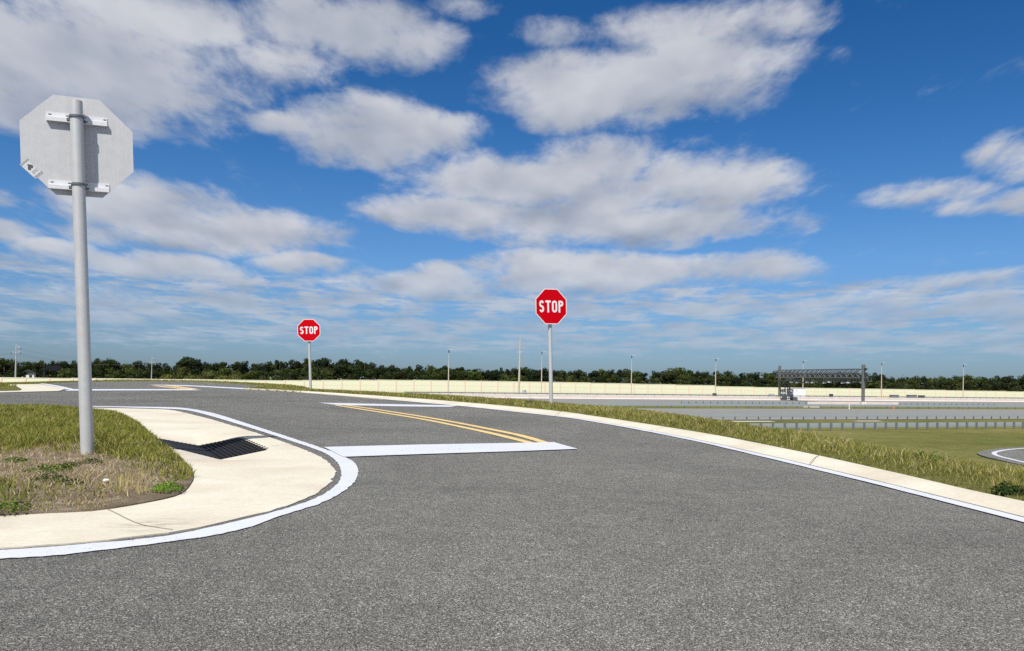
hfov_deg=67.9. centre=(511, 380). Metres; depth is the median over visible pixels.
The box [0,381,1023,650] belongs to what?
road
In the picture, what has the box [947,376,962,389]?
tree
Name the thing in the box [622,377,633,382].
tree
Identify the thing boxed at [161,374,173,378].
bush
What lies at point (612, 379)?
tree
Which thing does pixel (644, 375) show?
tree
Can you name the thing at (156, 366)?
tree
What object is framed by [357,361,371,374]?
tree
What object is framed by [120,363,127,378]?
tree
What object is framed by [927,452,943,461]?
weed
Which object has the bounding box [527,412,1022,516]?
kerb
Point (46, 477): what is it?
weed
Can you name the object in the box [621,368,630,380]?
tree
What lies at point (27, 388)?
pavement
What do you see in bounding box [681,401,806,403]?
guardrail
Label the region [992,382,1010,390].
tree
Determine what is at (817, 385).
tree
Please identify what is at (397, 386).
noise wall
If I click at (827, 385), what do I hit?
tree
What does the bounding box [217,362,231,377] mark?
tree
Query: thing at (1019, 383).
tree
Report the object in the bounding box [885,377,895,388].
tree
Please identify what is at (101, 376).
tree
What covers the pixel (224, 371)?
tree
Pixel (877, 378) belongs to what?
tree
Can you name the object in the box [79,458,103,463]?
weed
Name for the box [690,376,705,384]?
tree
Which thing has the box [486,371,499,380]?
tree
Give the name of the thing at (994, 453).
edge line
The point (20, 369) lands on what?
tree
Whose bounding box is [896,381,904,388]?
tree
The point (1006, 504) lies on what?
kerb
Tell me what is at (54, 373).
tree
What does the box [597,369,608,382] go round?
tree
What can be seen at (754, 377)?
tree
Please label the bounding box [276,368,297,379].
tree
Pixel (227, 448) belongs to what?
drain grate
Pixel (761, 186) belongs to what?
sky
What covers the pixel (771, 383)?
tree
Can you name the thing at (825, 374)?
toll gantry
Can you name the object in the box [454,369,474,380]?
tree
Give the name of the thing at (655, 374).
tree
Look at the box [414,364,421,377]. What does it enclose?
tree
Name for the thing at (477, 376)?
tree
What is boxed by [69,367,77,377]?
tree
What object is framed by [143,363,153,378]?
tree
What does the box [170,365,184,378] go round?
tree
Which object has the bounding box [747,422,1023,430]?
guardrail
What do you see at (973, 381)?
tree
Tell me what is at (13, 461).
weed
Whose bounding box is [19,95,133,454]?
stop sign
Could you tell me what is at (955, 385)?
tree
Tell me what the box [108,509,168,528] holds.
pavement joint
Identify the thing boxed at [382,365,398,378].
tree
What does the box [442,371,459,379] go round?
tree
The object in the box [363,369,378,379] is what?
tree
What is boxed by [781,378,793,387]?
tree
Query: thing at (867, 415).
guardrail
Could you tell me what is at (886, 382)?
tree
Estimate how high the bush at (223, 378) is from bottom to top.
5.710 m
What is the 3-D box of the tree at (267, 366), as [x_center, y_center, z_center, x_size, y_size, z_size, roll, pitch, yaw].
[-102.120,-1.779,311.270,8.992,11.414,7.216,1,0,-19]
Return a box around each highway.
[514,398,1023,404]
[630,408,1023,419]
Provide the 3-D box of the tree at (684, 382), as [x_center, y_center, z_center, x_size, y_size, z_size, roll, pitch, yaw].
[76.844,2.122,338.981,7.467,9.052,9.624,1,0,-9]
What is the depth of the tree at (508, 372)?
345.31 m
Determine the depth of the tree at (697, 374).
370.06 m
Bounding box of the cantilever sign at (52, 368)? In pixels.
[42,364,60,377]
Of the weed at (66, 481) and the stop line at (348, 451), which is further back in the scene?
the stop line at (348, 451)
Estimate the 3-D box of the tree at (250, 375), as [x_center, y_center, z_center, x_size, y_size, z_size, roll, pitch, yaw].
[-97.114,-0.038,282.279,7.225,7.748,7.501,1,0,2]
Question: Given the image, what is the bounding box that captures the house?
[21,370,35,377]
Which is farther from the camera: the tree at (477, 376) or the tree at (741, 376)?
the tree at (741, 376)
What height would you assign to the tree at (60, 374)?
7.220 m
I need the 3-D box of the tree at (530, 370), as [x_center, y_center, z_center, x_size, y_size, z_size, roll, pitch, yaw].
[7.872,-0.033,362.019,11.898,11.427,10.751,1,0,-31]
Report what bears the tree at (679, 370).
on the ground at (970, 442)
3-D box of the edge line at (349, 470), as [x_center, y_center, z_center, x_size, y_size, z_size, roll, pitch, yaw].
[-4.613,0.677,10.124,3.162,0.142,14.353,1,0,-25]
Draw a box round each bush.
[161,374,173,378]
[184,373,196,378]
[195,374,205,378]
[202,371,215,378]
[219,375,229,379]
[228,373,239,379]
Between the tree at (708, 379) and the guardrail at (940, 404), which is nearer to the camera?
the guardrail at (940, 404)
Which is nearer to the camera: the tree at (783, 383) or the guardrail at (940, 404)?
the guardrail at (940, 404)
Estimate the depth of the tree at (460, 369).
351.60 m
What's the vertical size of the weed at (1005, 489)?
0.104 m
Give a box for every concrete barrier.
[428,393,1023,401]
[807,402,859,403]
[867,402,898,404]
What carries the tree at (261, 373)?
on the ground at (970, 442)
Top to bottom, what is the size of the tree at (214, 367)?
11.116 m
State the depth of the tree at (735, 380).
338.70 m
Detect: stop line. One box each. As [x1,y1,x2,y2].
[65,389,194,390]
[147,384,242,388]
[325,442,576,456]
[326,403,454,406]
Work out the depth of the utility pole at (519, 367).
227.45 m
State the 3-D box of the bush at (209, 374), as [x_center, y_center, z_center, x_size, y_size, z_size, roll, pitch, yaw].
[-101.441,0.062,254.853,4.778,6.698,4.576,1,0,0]
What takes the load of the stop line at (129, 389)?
on the road at (604, 537)
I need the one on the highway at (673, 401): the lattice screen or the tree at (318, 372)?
the lattice screen
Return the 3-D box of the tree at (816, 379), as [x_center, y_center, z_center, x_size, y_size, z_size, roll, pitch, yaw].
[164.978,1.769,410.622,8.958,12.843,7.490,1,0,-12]
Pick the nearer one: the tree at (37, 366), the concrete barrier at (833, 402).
the concrete barrier at (833, 402)
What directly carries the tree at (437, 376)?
on the ground at (970, 442)
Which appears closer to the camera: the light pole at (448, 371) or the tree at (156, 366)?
the light pole at (448, 371)
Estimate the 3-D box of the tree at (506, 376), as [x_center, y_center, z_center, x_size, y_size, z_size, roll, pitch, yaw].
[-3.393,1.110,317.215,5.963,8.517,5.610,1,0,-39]
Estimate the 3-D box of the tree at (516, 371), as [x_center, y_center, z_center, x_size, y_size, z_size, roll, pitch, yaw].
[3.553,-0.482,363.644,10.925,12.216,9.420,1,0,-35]
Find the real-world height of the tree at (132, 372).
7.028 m
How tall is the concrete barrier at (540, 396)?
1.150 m
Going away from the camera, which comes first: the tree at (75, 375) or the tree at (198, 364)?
the tree at (75, 375)
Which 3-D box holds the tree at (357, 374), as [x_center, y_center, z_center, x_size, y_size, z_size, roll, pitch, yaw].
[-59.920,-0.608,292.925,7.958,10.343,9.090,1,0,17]
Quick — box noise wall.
[0,377,1023,398]
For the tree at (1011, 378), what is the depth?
453.48 m
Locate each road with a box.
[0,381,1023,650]
[977,447,1023,465]
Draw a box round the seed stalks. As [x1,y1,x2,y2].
[108,466,151,492]
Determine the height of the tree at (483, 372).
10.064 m
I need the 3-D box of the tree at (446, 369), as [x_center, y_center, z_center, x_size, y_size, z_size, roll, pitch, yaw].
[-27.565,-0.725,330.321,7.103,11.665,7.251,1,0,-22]
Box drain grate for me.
[160,437,267,459]
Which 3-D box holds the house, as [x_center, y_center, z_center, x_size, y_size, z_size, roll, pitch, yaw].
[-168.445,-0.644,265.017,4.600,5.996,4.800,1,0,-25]
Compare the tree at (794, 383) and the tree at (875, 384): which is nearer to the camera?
the tree at (875, 384)
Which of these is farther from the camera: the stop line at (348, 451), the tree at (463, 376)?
the tree at (463, 376)
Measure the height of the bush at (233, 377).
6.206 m
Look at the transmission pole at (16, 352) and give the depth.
234.36 m
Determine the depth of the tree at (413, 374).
305.57 m
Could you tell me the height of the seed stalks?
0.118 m
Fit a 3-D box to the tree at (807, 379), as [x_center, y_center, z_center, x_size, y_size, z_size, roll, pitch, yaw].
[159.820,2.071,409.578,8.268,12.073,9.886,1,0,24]
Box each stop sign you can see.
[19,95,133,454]
[297,319,319,388]
[535,288,566,401]
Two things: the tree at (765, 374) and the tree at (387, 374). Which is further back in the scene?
the tree at (765, 374)
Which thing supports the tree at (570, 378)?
on the ground at (970, 442)
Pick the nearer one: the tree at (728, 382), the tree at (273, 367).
the tree at (273, 367)
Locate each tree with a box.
[0,358,17,376]
[0,364,12,376]
[11,364,27,376]
[17,362,31,373]
[32,360,46,377]
[38,367,57,377]
[51,361,69,374]
[53,368,71,377]
[58,363,73,377]
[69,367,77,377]
[72,366,102,377]
[91,358,106,371]
[93,358,117,377]
[93,368,104,377]
[105,367,123,377]
[111,360,121,373]
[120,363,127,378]
[121,363,135,378]
[123,370,137,378]
[133,360,144,374]
[134,368,152,378]
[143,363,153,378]
[147,363,161,378]
[149,367,164,377]
[158,370,178,378]
[161,363,170,373]
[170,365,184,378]
[175,357,196,371]
[175,366,191,378]
[189,369,201,376]
[193,359,202,370]
[198,369,216,378]
[200,362,211,371]
[208,362,222,374]
[214,367,230,377]
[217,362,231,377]
[230,362,239,373]
[230,370,242,379]
[235,361,248,374]
[242,370,259,379]
[252,362,273,376]
[258,369,269,379]
[268,361,277,379]
[269,370,280,379]
[273,360,287,376]
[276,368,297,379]
[286,359,295,372]
[293,361,304,376]
[293,368,308,379]
[303,358,313,373]
[304,366,325,379]
[312,357,325,379]
[320,358,331,370]
[322,367,341,379]
[331,359,343,373]
[332,364,350,379]
[335,358,355,379]
[347,366,365,379]
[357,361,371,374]
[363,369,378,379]
[367,362,376,376]
[374,364,385,379]
[379,371,393,379]
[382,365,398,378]
[390,366,410,379]
[392,371,407,379]
[406,366,411,378]
[407,370,426,379]
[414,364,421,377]
[419,371,433,379]
[424,364,437,376]
[430,370,446,379]
[441,365,455,375]
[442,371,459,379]
[451,367,463,376]
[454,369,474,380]
[455,371,469,380]
[467,371,488,380]
[480,370,488,379]
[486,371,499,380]
[498,367,504,378]
[499,373,509,380]
[505,369,514,379]
[507,373,526,380]
[511,367,527,378]
[521,368,537,379]
[523,371,540,381]
[535,368,548,377]
[538,375,548,381]
[548,369,560,381]
[554,376,563,381]
[557,370,569,381]
[565,375,577,381]
[568,370,579,381]
[579,376,591,381]
[588,370,598,381]
[592,377,604,382]
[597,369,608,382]
[604,369,613,381]
[606,374,622,382]
[615,369,623,381]
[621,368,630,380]
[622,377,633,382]
[628,371,643,383]
[632,376,646,383]
[641,372,647,383]
[647,377,659,383]
[652,370,661,378]
[656,371,676,383]
[667,367,690,384]
[677,375,690,384]
[683,369,693,380]
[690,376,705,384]
[693,370,703,380]
[702,371,713,384]
[704,376,717,385]
[709,370,721,384]
[714,370,733,383]
[716,375,730,385]
[730,376,741,385]
[736,372,749,385]
[736,378,757,386]
[747,372,759,384]
[756,378,768,386]
[760,372,770,386]
[765,370,783,385]
[766,378,777,386]
[781,371,796,387]
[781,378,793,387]
[793,380,804,387]
[801,378,815,387]
[806,379,822,387]
[810,372,821,386]
[820,378,835,387]
[834,371,845,387]
[838,378,849,387]
[850,378,860,388]
[865,380,883,388]
[869,373,885,383]
[873,379,892,388]
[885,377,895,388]
[892,377,907,388]
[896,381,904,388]
[904,379,920,389]
[909,375,920,388]
[917,376,928,389]
[923,382,932,389]
[927,378,938,389]
[934,375,946,388]
[934,380,952,389]
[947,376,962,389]
[947,380,962,389]
[959,374,973,390]
[961,376,981,390]
[964,382,975,390]
[975,377,990,390]
[979,382,991,390]
[984,377,1001,390]
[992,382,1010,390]
[994,375,1009,383]
[1004,375,1018,386]
[1006,380,1022,391]
[1015,376,1023,390]
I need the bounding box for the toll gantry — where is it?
[776,365,872,403]
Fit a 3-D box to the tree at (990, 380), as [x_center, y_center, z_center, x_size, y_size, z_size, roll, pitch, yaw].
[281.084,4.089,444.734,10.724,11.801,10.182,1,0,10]
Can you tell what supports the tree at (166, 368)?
on the ground at (970, 442)
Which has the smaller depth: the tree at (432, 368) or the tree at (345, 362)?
the tree at (345, 362)
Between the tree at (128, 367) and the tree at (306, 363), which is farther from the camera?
the tree at (306, 363)
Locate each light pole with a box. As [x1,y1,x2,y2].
[447,349,452,393]
[541,351,545,392]
[631,355,635,393]
[715,358,718,392]
[880,362,884,397]
[963,364,966,396]
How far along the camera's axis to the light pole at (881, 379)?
291.68 m
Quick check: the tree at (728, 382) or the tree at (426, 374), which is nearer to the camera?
the tree at (426, 374)
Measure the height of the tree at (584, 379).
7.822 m
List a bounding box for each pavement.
[0,384,63,392]
[0,407,336,548]
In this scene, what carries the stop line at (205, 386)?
on the road at (604, 537)
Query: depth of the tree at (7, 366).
258.92 m
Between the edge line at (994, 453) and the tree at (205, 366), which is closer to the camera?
the edge line at (994, 453)
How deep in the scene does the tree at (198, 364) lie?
298.25 m
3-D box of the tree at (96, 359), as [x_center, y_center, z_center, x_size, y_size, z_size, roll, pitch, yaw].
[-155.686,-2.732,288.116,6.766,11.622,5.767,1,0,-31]
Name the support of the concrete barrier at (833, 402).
on the ground at (970, 442)
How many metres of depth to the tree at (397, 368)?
331.22 m
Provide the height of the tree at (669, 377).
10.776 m
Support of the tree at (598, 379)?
on the ground at (970, 442)
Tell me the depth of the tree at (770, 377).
389.77 m
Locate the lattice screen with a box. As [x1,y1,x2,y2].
[780,389,793,399]
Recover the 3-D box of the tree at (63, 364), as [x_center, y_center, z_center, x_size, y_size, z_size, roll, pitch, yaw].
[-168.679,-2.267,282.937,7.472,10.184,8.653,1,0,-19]
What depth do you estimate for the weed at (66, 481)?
5.27 m
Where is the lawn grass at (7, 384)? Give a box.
[0,382,16,386]
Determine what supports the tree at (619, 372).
on the ground at (970, 442)
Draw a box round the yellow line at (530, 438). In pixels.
[346,405,546,441]
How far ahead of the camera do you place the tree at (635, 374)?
378.31 m
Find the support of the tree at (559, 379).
on the ground at (970, 442)
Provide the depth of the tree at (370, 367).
319.91 m
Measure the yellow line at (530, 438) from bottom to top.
0.097 m
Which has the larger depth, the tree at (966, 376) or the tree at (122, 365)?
the tree at (966, 376)
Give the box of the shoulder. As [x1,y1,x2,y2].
[437,393,997,398]
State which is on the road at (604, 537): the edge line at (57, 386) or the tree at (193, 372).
the edge line at (57, 386)
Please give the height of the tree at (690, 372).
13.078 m
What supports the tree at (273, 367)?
on the ground at (970, 442)
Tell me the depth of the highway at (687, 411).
138.06 m
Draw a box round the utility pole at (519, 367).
[518,337,520,392]
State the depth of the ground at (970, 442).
70.53 m
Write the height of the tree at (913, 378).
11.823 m
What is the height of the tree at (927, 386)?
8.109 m
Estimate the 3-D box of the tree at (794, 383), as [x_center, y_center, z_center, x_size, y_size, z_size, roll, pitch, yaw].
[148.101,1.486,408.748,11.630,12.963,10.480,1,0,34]
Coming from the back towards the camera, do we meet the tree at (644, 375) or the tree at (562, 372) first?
the tree at (644, 375)
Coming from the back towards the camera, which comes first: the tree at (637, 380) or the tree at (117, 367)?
the tree at (637, 380)
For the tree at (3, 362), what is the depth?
257.55 m
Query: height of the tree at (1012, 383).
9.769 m
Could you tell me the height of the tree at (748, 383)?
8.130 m
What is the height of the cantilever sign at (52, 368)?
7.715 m
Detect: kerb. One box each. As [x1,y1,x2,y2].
[243,388,1023,522]
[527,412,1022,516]
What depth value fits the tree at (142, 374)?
270.38 m
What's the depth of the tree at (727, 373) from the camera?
396.11 m
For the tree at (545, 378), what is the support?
on the ground at (970, 442)
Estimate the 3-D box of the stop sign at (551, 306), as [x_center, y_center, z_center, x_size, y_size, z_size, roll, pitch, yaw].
[1.002,-0.664,19.674,0.914,3.380,0.155,-2,1,-26]
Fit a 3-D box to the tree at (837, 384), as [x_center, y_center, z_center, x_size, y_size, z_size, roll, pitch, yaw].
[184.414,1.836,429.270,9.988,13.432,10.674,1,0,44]
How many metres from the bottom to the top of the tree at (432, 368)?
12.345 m
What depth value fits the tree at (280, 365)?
313.44 m
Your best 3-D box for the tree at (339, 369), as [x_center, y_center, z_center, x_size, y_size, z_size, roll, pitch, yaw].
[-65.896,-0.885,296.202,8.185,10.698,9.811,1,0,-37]
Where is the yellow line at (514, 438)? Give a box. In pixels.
[335,405,530,442]
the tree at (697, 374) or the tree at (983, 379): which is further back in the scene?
the tree at (983, 379)
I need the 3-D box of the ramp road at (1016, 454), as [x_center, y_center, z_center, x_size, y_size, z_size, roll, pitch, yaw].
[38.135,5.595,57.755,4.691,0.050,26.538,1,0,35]
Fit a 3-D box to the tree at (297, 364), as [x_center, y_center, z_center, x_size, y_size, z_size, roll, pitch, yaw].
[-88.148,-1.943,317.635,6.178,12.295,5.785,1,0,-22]
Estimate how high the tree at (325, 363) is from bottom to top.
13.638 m
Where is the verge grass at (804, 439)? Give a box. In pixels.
[0,379,1023,498]
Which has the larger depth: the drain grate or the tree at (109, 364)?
the tree at (109, 364)
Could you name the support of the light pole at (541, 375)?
on the shoulder
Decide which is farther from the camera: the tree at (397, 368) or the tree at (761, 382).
the tree at (761, 382)
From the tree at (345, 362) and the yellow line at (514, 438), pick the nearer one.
the yellow line at (514, 438)
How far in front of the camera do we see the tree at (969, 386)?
393.45 m
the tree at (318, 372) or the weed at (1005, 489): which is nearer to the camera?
the weed at (1005, 489)
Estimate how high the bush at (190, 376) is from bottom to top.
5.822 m
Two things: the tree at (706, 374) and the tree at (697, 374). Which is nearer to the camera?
the tree at (697, 374)
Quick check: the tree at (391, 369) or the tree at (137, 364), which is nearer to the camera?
the tree at (137, 364)
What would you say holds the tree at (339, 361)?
on the ground at (970, 442)
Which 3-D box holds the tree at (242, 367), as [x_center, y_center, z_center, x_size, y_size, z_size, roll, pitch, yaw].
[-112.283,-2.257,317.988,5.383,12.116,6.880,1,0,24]
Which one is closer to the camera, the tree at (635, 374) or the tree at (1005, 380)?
the tree at (635, 374)
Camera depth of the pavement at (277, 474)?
5.14 m
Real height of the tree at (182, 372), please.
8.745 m
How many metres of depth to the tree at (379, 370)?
328.87 m
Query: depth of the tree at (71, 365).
290.26 m
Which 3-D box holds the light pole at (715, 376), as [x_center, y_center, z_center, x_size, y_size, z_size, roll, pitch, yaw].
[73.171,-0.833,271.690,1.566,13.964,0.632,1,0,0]
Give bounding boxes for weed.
[0,497,32,513]
[2,456,27,462]
[25,463,73,472]
[30,473,67,481]
[52,478,84,485]
[63,461,80,466]
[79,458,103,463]
[150,481,184,492]
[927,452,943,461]
[990,481,1023,495]
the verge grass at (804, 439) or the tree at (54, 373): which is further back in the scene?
the tree at (54, 373)
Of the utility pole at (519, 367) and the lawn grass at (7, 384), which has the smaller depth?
the lawn grass at (7, 384)
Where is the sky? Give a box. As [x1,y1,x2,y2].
[0,0,1023,388]
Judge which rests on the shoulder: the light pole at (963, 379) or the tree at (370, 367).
the light pole at (963, 379)
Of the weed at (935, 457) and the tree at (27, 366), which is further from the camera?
the tree at (27, 366)
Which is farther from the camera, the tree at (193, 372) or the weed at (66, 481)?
the tree at (193, 372)
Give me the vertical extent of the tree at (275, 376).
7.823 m
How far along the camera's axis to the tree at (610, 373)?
370.70 m
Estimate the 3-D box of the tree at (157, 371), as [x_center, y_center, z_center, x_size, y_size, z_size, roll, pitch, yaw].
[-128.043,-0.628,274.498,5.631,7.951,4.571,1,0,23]
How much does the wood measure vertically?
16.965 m
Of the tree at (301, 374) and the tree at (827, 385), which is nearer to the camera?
the tree at (301, 374)
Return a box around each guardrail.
[404,391,1023,398]
[574,403,1023,408]
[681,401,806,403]
[686,414,1023,420]
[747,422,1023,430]
[900,403,996,404]
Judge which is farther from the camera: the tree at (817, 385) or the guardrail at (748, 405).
the tree at (817, 385)
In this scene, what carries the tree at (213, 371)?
on the ground at (970, 442)
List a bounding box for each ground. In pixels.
[5,375,1023,500]
[734,421,775,421]
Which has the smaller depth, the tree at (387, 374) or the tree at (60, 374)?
the tree at (60, 374)
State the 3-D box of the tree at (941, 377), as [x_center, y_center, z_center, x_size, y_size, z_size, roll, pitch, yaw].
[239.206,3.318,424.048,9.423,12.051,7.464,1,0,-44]
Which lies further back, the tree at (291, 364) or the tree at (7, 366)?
the tree at (291, 364)
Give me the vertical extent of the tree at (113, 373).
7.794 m
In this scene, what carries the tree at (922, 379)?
on the ground at (970, 442)
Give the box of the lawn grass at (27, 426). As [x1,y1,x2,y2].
[0,402,194,512]
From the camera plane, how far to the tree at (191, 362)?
285.51 m
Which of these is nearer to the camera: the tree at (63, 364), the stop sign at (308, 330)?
the stop sign at (308, 330)
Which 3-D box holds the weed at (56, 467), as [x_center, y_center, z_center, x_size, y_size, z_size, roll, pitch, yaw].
[-3.589,0.681,5.917,0.349,0.074,0.346,1,0,0]
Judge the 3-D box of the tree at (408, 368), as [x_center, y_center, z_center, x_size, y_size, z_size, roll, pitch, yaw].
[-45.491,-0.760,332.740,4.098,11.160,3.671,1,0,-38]
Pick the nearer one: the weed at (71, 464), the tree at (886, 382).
the weed at (71, 464)
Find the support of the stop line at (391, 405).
on the road at (604, 537)
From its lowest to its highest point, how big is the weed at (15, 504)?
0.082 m
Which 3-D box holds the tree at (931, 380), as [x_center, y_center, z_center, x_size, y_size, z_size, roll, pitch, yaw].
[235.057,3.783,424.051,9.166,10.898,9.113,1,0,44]
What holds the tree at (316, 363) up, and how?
on the ground at (970, 442)
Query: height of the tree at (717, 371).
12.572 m
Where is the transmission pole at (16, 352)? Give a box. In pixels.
[12,343,20,376]
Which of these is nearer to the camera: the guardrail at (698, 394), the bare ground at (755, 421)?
the bare ground at (755, 421)
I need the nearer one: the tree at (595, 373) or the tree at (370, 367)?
the tree at (370, 367)
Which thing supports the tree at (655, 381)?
on the ground at (970, 442)
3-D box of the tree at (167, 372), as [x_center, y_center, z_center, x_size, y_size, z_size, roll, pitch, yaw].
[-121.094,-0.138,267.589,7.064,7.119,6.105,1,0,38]
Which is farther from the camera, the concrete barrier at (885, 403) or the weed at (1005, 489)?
the concrete barrier at (885, 403)
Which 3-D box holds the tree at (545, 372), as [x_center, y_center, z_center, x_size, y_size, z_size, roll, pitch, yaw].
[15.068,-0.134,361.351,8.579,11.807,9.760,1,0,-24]
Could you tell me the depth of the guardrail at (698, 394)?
235.27 m
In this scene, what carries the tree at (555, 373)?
on the ground at (970, 442)
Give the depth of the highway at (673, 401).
216.42 m
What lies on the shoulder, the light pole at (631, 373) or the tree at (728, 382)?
the light pole at (631, 373)
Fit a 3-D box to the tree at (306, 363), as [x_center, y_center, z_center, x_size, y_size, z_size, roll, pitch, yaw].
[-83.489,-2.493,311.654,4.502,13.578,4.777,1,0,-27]
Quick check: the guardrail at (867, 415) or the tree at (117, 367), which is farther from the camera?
the tree at (117, 367)
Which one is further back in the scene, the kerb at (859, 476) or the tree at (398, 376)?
the tree at (398, 376)
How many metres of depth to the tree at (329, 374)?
293.50 m
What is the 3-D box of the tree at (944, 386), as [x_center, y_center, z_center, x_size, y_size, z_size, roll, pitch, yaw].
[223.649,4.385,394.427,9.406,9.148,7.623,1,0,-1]
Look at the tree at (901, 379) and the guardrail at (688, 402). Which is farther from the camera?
the tree at (901, 379)
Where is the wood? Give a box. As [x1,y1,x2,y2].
[7,359,1023,390]
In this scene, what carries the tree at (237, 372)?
on the ground at (970, 442)
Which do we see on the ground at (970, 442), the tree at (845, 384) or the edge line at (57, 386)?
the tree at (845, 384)
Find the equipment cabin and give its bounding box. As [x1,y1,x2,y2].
[790,388,805,396]
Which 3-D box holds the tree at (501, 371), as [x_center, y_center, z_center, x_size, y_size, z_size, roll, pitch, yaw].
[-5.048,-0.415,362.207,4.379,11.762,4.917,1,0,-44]
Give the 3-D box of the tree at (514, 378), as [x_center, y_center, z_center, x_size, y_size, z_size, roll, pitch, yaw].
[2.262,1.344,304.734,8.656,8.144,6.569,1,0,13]
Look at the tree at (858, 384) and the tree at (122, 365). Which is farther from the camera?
the tree at (858, 384)
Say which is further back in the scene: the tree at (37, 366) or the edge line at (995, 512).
the tree at (37, 366)
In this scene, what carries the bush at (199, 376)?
on the ground at (970, 442)
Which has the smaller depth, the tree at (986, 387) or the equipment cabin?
the equipment cabin
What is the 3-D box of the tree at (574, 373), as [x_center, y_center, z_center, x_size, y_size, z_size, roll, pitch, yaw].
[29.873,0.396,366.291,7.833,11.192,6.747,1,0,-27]
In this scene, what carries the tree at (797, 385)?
on the ground at (970, 442)
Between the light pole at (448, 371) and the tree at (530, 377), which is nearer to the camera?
the light pole at (448, 371)
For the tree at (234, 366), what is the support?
on the ground at (970, 442)
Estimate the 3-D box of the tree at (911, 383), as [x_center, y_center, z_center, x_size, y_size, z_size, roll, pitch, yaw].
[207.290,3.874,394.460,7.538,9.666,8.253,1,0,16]
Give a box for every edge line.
[0,406,358,558]
[41,383,70,388]
[387,399,1023,521]
[992,448,1023,462]
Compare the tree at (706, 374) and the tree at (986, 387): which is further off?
the tree at (986, 387)

